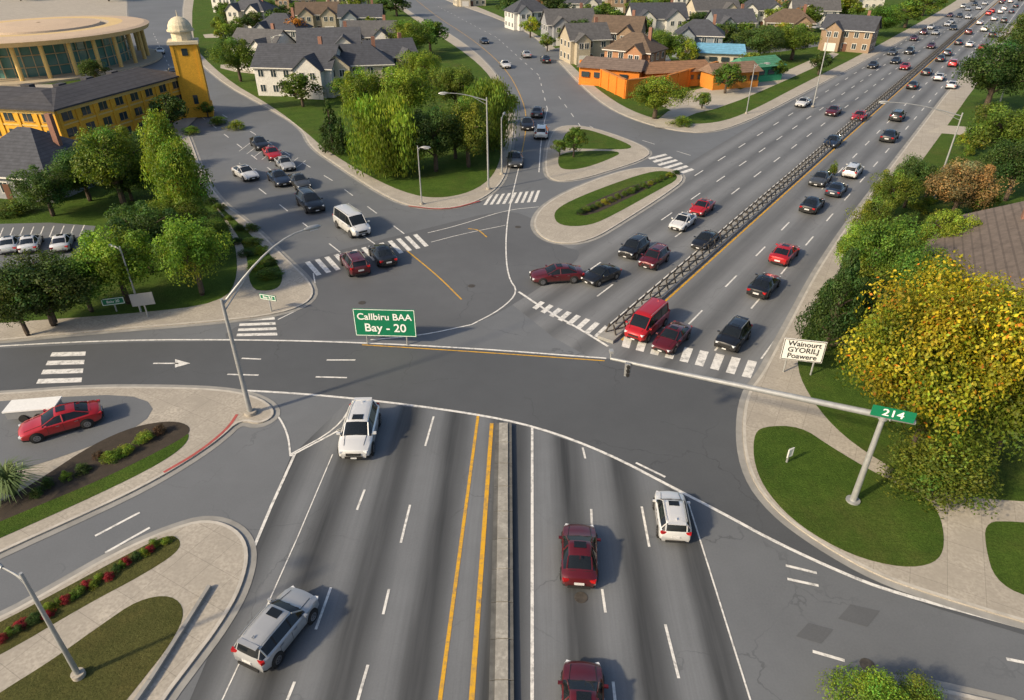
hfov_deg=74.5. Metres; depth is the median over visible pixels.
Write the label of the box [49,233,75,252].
sedan car
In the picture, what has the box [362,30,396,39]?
walls
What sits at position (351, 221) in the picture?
passenger van
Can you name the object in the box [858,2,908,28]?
deciduous tree
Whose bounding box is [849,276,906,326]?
deciduous tree
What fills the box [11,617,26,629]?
flower shrub
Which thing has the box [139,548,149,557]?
shrub
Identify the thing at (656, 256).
suv car
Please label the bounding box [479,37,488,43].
sedan car
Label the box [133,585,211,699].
retaining wall
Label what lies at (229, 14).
windows
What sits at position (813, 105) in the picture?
street lamp
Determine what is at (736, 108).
grass
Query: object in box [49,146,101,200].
deciduous tree
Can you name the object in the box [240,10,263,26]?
deciduous tree
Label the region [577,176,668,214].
mulch bed
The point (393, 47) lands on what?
roof
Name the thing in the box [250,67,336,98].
windows
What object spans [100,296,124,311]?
street name sign
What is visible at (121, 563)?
shrub
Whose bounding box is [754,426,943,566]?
grass
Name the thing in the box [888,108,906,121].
suv car
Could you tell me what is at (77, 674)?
street lamp
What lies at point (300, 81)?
deciduous tree
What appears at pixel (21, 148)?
roof
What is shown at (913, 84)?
sedan car
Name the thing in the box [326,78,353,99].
deciduous tree
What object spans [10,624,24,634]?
shrub
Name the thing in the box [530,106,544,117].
sedan car
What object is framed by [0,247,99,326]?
deciduous tree
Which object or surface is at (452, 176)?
grass
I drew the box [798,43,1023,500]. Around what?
grass
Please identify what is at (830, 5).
roof
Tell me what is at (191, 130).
shrub
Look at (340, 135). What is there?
pine tree
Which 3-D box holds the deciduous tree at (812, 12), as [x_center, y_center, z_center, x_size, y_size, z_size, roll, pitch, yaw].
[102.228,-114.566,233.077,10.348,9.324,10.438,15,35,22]
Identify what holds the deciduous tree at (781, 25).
on the pavement at (598, 95)
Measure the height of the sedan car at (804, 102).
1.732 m
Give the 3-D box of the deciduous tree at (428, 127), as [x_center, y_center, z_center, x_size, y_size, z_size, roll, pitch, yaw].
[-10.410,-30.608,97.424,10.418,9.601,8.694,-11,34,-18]
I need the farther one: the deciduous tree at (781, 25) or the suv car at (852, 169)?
the deciduous tree at (781, 25)
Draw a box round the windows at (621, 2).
[614,0,632,12]
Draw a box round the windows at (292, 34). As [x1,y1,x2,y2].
[284,30,295,37]
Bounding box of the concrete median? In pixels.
[489,423,513,699]
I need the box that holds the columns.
[0,30,162,85]
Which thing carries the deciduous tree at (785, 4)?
on the pavement at (598, 95)
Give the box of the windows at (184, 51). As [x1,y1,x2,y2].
[181,46,209,103]
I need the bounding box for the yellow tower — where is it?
[166,12,213,117]
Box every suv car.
[231,586,318,672]
[295,187,324,213]
[336,397,380,458]
[339,250,370,276]
[534,124,549,138]
[618,233,649,260]
[638,242,670,270]
[652,491,691,542]
[714,315,752,352]
[841,161,864,178]
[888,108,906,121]
[904,46,914,54]
[919,28,927,34]
[942,48,953,55]
[947,58,958,66]
[964,28,972,34]
[980,25,988,31]
[985,10,991,14]
[988,31,996,37]
[1000,17,1007,22]
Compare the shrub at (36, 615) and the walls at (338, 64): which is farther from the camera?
the walls at (338, 64)
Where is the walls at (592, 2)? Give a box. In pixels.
[568,0,600,7]
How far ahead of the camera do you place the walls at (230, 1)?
292.60 m
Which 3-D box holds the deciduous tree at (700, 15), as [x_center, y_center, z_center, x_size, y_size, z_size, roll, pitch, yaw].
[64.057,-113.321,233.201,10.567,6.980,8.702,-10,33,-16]
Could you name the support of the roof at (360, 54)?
on the walls at (338, 64)
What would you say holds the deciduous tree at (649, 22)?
on the pavement at (598, 95)
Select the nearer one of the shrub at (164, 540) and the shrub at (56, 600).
the shrub at (56, 600)
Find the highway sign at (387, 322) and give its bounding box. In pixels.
[352,308,416,344]
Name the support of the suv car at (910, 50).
on the highway road at (713, 297)
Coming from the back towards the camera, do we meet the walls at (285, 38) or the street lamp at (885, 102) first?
the walls at (285, 38)
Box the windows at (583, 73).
[581,71,627,78]
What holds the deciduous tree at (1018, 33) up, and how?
on the pavement at (958, 574)
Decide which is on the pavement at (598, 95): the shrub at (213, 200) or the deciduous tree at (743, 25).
the deciduous tree at (743, 25)
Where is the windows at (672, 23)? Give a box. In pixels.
[647,19,681,35]
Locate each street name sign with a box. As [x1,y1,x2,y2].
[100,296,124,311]
[259,293,276,311]
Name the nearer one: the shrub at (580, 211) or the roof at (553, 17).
the shrub at (580, 211)
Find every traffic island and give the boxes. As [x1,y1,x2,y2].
[530,167,685,244]
[542,125,651,181]
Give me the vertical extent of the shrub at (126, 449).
0.690 m
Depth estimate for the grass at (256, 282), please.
70.85 m
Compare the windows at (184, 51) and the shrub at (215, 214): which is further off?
the windows at (184, 51)
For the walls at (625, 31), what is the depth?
188.14 m
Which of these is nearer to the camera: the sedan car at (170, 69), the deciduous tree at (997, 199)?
the deciduous tree at (997, 199)
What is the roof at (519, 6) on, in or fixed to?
on the walls at (516, 19)
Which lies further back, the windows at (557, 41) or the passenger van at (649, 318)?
the windows at (557, 41)
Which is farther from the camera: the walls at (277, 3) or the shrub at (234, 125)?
the walls at (277, 3)
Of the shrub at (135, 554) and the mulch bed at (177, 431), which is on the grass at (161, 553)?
the shrub at (135, 554)
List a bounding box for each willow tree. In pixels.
[339,85,426,178]
[461,74,519,150]
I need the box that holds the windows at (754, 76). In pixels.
[716,75,757,82]
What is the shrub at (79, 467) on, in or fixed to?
on the mulch bed at (177, 431)
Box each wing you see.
[0,83,91,138]
[7,67,185,145]
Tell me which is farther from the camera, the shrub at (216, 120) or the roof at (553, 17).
the roof at (553, 17)
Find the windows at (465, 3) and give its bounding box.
[453,0,483,6]
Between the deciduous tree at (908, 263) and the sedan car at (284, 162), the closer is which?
the deciduous tree at (908, 263)
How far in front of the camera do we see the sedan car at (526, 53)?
188.43 m
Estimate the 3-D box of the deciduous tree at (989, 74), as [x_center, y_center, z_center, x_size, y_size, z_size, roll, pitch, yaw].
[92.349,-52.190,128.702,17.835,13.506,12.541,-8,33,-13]
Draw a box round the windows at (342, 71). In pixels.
[337,64,394,95]
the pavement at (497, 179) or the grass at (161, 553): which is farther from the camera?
the pavement at (497, 179)
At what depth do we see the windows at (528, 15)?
241.24 m
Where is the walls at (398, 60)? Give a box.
[394,50,410,73]
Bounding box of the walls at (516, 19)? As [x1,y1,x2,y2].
[505,7,541,30]
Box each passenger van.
[332,203,370,238]
[624,297,669,342]
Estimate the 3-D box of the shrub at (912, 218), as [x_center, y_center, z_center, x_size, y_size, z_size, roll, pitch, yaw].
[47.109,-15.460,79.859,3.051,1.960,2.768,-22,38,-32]
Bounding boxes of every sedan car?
[0,234,21,254]
[17,233,43,253]
[18,399,103,443]
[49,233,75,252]
[156,47,164,53]
[167,67,174,71]
[231,163,259,181]
[249,135,269,150]
[262,144,281,160]
[267,167,291,186]
[274,154,295,170]
[288,172,311,189]
[368,243,397,266]
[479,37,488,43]
[499,60,510,68]
[506,149,524,166]
[520,117,534,129]
[521,50,531,57]
[529,263,584,285]
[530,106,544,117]
[540,55,550,62]
[558,659,608,699]
[559,523,600,588]
[581,263,621,286]
[651,321,691,354]
[668,211,696,231]
[689,197,715,216]
[691,229,719,249]
[746,272,780,298]
[768,243,799,265]
[795,97,811,107]
[799,196,824,213]
[808,170,832,187]
[822,134,842,148]
[824,104,841,116]
[825,181,848,197]
[850,109,867,121]
[867,61,878,68]
[879,129,900,142]
[887,48,897,55]
[890,56,901,63]
[899,62,910,70]
[906,80,919,89]
[909,35,918,40]
[920,67,933,75]
[926,42,935,48]
[927,24,934,29]
[931,29,939,34]
[933,73,945,81]
[935,55,946,61]
[943,21,951,26]
[945,80,958,88]
[949,25,957,29]
[954,39,963,44]
[965,41,974,46]
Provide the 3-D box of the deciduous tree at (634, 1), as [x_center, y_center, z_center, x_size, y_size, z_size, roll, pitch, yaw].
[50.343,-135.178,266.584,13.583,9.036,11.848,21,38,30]
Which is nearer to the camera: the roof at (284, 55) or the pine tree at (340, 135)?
the pine tree at (340, 135)
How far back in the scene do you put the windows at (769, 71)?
157.52 m
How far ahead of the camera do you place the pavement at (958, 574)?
42.13 m
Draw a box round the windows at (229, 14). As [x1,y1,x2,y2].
[228,10,271,27]
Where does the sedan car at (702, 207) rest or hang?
on the highway road at (713, 297)
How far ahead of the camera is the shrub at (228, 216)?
82.16 m
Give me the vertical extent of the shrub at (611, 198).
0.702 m
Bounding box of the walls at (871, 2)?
[841,0,884,9]
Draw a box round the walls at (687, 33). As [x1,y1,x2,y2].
[672,29,722,58]
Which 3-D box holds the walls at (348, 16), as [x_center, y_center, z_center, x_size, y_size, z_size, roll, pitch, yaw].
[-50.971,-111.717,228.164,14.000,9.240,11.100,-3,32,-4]
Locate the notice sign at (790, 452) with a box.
[786,447,794,462]
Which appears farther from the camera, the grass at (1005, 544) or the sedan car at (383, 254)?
the sedan car at (383, 254)
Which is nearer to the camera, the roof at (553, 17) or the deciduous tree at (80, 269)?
the deciduous tree at (80, 269)
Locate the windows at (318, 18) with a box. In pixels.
[295,14,336,26]
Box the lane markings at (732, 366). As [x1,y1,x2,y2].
[0,2,1023,699]
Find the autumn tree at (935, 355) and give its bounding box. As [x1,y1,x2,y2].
[831,249,1023,462]
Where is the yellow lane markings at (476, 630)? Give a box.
[362,0,999,699]
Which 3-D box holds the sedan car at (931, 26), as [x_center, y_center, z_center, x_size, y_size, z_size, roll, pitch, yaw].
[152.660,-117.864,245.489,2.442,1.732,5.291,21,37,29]
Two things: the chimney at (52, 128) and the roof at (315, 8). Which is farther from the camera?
the roof at (315, 8)
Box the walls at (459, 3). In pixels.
[453,0,485,6]
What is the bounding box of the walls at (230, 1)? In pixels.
[211,0,236,11]
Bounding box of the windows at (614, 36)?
[611,32,644,40]
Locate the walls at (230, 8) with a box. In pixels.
[225,5,270,27]
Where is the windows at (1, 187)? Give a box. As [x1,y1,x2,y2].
[0,177,29,192]
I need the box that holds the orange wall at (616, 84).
[579,60,718,98]
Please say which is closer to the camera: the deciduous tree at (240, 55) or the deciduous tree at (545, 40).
the deciduous tree at (240, 55)
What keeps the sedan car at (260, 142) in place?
on the road at (770, 610)
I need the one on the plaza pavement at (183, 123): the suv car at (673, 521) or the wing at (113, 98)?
the wing at (113, 98)
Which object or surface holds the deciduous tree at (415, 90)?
on the pavement at (497, 179)
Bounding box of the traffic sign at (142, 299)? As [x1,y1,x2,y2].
[129,292,154,316]
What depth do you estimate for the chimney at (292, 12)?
197.39 m
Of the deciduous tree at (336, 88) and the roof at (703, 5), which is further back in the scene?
the roof at (703, 5)
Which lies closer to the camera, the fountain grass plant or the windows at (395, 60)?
the fountain grass plant
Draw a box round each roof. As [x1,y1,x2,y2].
[0,15,148,47]
[0,127,103,178]
[224,0,279,11]
[232,27,295,48]
[250,43,342,71]
[252,13,313,30]
[294,1,338,15]
[296,27,361,43]
[328,43,394,67]
[337,4,384,18]
[341,20,397,38]
[361,37,417,58]
[503,0,547,13]
[539,8,594,26]
[558,22,612,42]
[563,0,601,4]
[592,14,647,34]
[602,32,668,55]
[624,2,688,20]
[673,19,724,36]
[686,0,740,10]
[704,8,757,24]
[744,0,781,11]
[763,8,816,24]
[787,0,841,10]
[821,13,881,31]
[927,201,1023,291]
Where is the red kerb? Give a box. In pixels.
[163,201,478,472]
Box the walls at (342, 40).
[336,37,350,43]
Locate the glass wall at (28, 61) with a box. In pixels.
[0,35,130,77]
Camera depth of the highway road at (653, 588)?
35.96 m
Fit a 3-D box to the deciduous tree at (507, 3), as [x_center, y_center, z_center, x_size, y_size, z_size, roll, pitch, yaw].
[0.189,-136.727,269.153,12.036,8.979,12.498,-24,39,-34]
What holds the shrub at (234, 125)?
on the road at (770, 610)
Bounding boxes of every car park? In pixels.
[0,223,94,268]
[0,395,151,469]
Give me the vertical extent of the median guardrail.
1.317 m
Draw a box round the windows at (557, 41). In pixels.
[541,23,560,45]
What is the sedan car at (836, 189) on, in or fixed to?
on the highway road at (713, 297)
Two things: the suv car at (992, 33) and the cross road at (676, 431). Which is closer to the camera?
the cross road at (676, 431)
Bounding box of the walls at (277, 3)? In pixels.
[275,0,314,14]
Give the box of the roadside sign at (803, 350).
[780,338,826,374]
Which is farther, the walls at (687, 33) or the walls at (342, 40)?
the walls at (687, 33)
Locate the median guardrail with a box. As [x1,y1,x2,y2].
[597,0,998,343]
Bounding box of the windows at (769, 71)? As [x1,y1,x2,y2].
[759,69,774,74]
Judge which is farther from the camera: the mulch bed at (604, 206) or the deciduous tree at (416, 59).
the deciduous tree at (416, 59)
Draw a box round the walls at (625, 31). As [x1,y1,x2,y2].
[610,22,645,43]
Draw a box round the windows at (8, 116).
[0,112,70,136]
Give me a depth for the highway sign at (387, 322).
56.45 m
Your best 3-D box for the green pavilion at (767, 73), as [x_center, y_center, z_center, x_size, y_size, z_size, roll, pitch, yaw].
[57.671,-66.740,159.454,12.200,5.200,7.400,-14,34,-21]
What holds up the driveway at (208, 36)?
on the grass at (452, 176)
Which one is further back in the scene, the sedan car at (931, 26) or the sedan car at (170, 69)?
the sedan car at (931, 26)
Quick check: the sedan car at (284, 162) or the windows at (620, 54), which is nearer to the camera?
the sedan car at (284, 162)
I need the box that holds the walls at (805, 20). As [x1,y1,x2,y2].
[764,17,814,43]
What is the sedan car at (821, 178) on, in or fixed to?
on the highway road at (713, 297)
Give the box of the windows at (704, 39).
[673,35,722,50]
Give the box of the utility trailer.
[1,396,62,422]
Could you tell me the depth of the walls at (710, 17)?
212.35 m
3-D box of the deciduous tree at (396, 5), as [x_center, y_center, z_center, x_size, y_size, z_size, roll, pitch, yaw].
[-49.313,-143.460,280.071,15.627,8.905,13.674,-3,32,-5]
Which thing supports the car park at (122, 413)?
on the pavement at (205, 414)
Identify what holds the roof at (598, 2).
on the walls at (592, 2)
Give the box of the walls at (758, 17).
[747,4,778,27]
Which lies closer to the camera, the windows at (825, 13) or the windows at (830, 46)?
the windows at (830, 46)
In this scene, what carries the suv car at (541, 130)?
on the road at (770, 610)
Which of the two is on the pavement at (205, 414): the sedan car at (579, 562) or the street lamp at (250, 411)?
the street lamp at (250, 411)
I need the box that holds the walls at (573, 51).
[559,27,609,64]
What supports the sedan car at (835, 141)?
on the highway road at (713, 297)
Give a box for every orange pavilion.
[577,56,646,85]
[642,59,708,85]
[698,61,762,89]
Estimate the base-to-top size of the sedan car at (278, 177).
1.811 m
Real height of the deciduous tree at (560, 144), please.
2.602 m
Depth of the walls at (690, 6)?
246.21 m
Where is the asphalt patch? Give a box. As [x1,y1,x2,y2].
[505,268,879,643]
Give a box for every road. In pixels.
[0,0,1023,699]
[0,341,1023,634]
[190,400,502,699]
[225,212,579,339]
[503,421,748,699]
[513,0,1023,383]
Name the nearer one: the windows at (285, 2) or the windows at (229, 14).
the windows at (229, 14)
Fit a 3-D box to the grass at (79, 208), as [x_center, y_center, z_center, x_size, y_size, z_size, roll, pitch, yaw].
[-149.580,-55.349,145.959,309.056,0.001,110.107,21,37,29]
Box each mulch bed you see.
[0,422,189,520]
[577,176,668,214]
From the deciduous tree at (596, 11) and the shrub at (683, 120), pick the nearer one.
the shrub at (683, 120)
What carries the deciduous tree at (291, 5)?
on the pavement at (497, 179)
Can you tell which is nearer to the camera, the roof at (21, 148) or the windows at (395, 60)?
the roof at (21, 148)
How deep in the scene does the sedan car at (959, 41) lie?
210.20 m
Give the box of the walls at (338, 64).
[332,56,392,80]
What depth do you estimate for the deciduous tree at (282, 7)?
255.55 m
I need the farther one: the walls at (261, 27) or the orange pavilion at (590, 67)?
the walls at (261, 27)
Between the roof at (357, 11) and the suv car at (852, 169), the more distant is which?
the roof at (357, 11)
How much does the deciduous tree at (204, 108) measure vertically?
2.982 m
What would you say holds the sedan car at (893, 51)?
on the highway road at (713, 297)
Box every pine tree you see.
[317,98,345,152]
[329,116,352,154]
[794,247,869,361]
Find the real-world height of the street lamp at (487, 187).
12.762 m
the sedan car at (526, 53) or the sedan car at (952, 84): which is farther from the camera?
the sedan car at (526, 53)
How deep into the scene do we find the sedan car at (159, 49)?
195.15 m
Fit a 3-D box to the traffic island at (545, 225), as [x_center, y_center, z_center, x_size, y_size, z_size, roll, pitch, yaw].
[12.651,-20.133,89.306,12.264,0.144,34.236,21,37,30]
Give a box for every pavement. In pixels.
[0,0,317,342]
[0,384,279,558]
[0,516,256,699]
[19,84,196,136]
[182,0,515,209]
[446,0,970,132]
[736,23,1023,628]
[832,674,1016,699]
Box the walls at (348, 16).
[339,12,381,26]
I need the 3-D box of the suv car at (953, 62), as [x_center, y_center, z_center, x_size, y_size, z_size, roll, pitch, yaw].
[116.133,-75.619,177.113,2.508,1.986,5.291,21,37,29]
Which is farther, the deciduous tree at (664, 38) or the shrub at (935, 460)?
the deciduous tree at (664, 38)
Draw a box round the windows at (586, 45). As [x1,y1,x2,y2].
[560,38,612,62]
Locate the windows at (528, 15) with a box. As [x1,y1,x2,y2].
[505,11,541,30]
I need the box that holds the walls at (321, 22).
[297,9,339,27]
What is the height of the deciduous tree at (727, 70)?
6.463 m
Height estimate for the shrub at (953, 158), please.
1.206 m
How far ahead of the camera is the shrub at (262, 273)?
68.16 m
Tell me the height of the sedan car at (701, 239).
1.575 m
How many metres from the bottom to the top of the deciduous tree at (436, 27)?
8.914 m
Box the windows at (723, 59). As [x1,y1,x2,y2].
[697,56,736,61]
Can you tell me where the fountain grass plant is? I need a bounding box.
[0,455,48,504]
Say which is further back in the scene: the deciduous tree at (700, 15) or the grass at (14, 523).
the deciduous tree at (700, 15)
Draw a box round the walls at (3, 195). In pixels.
[0,175,101,198]
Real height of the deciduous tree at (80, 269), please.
5.985 m
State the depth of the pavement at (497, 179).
101.14 m
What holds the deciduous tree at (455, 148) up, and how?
on the pavement at (497, 179)
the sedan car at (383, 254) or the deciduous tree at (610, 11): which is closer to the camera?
the sedan car at (383, 254)
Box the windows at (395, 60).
[392,57,407,81]
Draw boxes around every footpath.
[655,52,837,127]
[928,125,969,134]
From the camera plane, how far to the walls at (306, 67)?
141.78 m
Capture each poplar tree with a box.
[136,108,195,202]
[150,135,215,220]
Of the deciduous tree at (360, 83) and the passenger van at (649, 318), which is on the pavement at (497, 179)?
the deciduous tree at (360, 83)
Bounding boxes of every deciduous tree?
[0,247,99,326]
[0,270,49,335]
[6,164,83,216]
[46,253,115,312]
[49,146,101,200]
[69,124,150,204]
[69,224,168,303]
[77,58,111,77]
[92,199,185,272]
[102,170,149,200]
[124,129,148,159]
[131,160,167,192]
[140,194,209,241]
[148,92,188,129]
[148,213,234,295]
[187,214,232,248]
[193,101,214,117]
[204,36,255,81]
[210,16,226,33]
[212,2,228,19]
[213,23,234,37]
[217,5,227,23]
[220,32,231,51]
[228,15,243,27]
[228,23,240,33]
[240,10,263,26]
[264,7,290,17]
[275,4,291,15]
[277,71,324,106]
[285,16,307,25]
[289,1,298,16]
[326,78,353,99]
[330,65,386,114]
[345,0,365,3]
[375,0,411,15]
[378,63,440,123]
[382,19,436,50]
[396,48,442,81]
[406,103,467,171]
[414,19,448,51]
[426,64,477,103]
[432,95,493,167]
[444,119,474,158]
[486,82,518,113]
[495,0,517,11]
[519,15,540,37]
[539,32,555,51]
[540,0,574,8]
[550,139,566,155]
[564,126,588,156]
[571,18,588,22]
[583,4,593,7]
[593,8,604,14]
[594,2,623,14]
[624,0,653,9]
[626,75,697,118]
[646,16,652,34]
[652,28,694,58]
[671,39,699,59]
[687,11,707,21]
[693,92,710,107]
[712,63,747,93]
[718,20,737,42]
[731,24,784,55]
[732,21,756,42]
[738,52,760,57]
[764,7,783,21]
[772,60,788,74]
[773,22,791,30]
[779,23,822,59]
[781,0,789,8]
[801,4,823,24]
[809,51,832,74]
[833,219,881,271]
[839,0,865,14]
[841,212,940,286]
[844,193,894,231]
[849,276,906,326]
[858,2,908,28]
[867,166,925,208]
[868,244,963,308]
[891,0,941,27]
[892,152,942,207]
[914,0,948,15]
[915,208,982,245]
[918,168,937,198]
[921,156,1018,210]
[952,38,1023,107]
[954,131,983,151]
[963,100,1023,162]
[964,180,1003,211]
[973,402,1022,453]
[977,138,1023,200]
[982,12,1023,73]
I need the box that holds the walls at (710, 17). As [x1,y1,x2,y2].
[706,12,754,43]
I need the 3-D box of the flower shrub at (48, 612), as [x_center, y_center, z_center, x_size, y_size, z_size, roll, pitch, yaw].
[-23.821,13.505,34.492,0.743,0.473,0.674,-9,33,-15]
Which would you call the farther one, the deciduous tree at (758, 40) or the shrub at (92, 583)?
the deciduous tree at (758, 40)
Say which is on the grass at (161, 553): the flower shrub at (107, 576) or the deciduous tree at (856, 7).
the flower shrub at (107, 576)
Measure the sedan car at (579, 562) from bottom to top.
1.622 m
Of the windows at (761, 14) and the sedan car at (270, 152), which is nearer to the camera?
the sedan car at (270, 152)
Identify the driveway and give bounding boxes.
[203,34,218,37]
[221,64,254,73]
[544,48,670,60]
[663,88,739,109]
[746,40,819,53]
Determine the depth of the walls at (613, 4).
290.90 m
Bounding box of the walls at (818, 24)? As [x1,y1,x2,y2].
[789,1,838,27]
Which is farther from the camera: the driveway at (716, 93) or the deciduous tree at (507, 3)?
the deciduous tree at (507, 3)
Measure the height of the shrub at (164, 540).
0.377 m
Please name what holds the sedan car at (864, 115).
on the highway road at (713, 297)
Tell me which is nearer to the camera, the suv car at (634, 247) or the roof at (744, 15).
the suv car at (634, 247)
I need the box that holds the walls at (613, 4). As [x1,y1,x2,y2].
[605,0,640,12]
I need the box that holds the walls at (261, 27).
[255,24,311,40]
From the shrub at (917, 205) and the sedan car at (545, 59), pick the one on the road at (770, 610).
the sedan car at (545, 59)
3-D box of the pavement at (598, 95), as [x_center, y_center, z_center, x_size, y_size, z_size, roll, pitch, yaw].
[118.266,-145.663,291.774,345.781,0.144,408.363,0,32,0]
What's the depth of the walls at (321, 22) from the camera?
231.77 m
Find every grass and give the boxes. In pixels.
[0,80,236,322]
[0,434,188,537]
[0,536,179,653]
[0,596,182,699]
[192,0,500,196]
[215,202,281,290]
[477,0,955,123]
[554,171,676,225]
[558,151,618,168]
[563,129,630,148]
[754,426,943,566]
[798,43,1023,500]
[985,521,1023,594]
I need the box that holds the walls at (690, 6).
[687,0,736,15]
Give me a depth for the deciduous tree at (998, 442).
44.22 m
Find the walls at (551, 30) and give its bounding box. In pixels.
[541,14,566,45]
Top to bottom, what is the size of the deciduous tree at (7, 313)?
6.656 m
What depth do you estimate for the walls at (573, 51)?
179.03 m
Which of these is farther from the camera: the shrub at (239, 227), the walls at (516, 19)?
the walls at (516, 19)
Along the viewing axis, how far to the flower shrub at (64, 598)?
35.13 m
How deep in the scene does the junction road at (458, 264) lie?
68.28 m
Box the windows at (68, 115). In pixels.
[63,80,184,144]
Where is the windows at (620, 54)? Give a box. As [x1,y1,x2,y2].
[602,49,663,61]
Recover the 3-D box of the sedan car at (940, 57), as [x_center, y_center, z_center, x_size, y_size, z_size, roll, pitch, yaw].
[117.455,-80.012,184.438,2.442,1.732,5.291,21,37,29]
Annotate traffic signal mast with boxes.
[609,349,916,505]
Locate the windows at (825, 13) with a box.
[821,11,840,24]
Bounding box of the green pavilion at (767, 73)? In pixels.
[731,55,786,81]
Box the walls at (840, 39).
[818,22,879,53]
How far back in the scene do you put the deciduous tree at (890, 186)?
79.59 m
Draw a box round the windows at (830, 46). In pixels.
[820,28,878,50]
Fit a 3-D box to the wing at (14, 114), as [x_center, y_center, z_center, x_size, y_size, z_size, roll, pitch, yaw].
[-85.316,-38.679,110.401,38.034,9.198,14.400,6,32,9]
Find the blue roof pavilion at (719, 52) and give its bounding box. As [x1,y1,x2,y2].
[695,42,746,62]
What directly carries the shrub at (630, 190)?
on the mulch bed at (604, 206)
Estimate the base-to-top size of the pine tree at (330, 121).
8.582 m
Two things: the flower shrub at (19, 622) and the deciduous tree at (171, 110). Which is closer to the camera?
the flower shrub at (19, 622)
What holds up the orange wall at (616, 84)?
on the grass at (736, 108)
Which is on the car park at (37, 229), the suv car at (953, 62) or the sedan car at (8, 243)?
the sedan car at (8, 243)
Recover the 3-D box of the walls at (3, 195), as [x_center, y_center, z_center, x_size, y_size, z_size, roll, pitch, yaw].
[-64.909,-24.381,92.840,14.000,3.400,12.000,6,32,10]
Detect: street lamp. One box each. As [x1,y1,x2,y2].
[0,563,85,681]
[109,244,141,311]
[220,224,320,416]
[417,146,430,204]
[438,92,490,189]
[500,112,505,174]
[745,62,770,113]
[811,26,830,106]
[878,101,962,198]
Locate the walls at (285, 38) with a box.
[231,32,294,72]
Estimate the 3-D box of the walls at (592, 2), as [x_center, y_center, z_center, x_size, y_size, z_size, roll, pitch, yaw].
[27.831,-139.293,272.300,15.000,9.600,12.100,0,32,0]
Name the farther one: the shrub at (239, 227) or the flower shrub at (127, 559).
the shrub at (239, 227)
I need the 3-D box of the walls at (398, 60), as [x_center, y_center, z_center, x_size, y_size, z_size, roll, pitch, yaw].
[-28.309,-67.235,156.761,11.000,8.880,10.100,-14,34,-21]
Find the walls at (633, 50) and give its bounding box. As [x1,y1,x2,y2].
[604,46,665,61]
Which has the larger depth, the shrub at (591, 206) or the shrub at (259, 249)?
the shrub at (591, 206)
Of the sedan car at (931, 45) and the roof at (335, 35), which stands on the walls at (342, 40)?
the roof at (335, 35)
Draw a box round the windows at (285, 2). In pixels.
[279,0,315,12]
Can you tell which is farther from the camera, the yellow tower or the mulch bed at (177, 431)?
the yellow tower
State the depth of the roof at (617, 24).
190.69 m
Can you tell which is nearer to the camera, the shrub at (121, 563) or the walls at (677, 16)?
the shrub at (121, 563)
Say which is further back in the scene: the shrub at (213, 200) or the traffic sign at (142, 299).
the shrub at (213, 200)
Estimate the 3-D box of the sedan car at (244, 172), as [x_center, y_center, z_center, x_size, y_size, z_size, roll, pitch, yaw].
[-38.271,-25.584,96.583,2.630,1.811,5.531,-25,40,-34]
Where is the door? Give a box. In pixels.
[1,184,12,199]
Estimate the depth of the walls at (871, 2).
304.74 m
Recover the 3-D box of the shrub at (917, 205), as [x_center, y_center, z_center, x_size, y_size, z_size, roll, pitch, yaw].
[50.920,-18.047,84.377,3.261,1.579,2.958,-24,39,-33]
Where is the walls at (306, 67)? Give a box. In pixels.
[254,48,340,99]
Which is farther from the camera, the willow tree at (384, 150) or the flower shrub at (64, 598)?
the willow tree at (384, 150)
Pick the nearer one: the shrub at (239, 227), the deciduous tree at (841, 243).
the deciduous tree at (841, 243)
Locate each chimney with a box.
[44,113,62,145]
[290,7,294,17]
[317,36,322,43]
[371,36,375,47]
[648,27,652,40]
[713,14,716,24]
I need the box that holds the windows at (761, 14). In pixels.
[758,10,763,25]
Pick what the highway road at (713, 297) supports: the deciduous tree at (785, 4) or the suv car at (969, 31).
the suv car at (969, 31)
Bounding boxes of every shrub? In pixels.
[0,197,32,218]
[0,632,8,644]
[3,626,13,636]
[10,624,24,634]
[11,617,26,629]
[23,485,43,499]
[23,615,39,627]
[28,611,41,623]
[40,476,56,489]
[40,609,55,618]
[43,601,57,611]
[54,597,62,606]
[58,470,72,482]
[59,593,71,605]
[68,591,77,600]
[70,585,85,598]
[73,462,92,476]
[81,579,91,588]
[88,579,100,590]
[91,449,106,459]
[93,572,107,580]
[99,448,122,464]
[101,571,114,582]
[111,563,120,572]
[114,443,134,458]
[117,560,125,569]
[120,556,131,565]
[130,551,142,561]
[131,429,153,445]
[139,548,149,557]
[145,544,155,552]
[147,537,159,547]
[152,423,168,436]
[159,536,174,544]
[179,126,199,134]
[200,197,218,204]
[207,115,227,124]
[209,211,224,219]
[212,202,229,210]
[221,119,245,130]
[223,215,235,219]
[230,237,243,244]
[233,224,244,230]
[236,249,253,257]
[242,236,263,247]
[244,223,260,232]
[247,259,269,270]
[252,245,268,254]
[255,267,282,278]
[259,267,284,280]
[263,256,278,265]
[576,208,584,215]
[582,206,591,211]
[587,204,597,208]
[595,201,602,206]
[600,198,610,204]
[607,196,616,201]
[623,187,635,193]
[639,182,648,187]
[658,174,666,179]
[665,115,692,126]
[808,311,831,333]
[814,662,914,699]
[828,160,837,174]
[859,266,871,282]
[876,421,1004,518]
[885,451,931,501]
[895,668,947,699]
[896,212,920,227]
[903,208,921,219]
[907,199,930,215]
[921,196,937,204]
[951,156,969,162]
[961,144,975,156]
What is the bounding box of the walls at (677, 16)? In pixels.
[626,6,686,33]

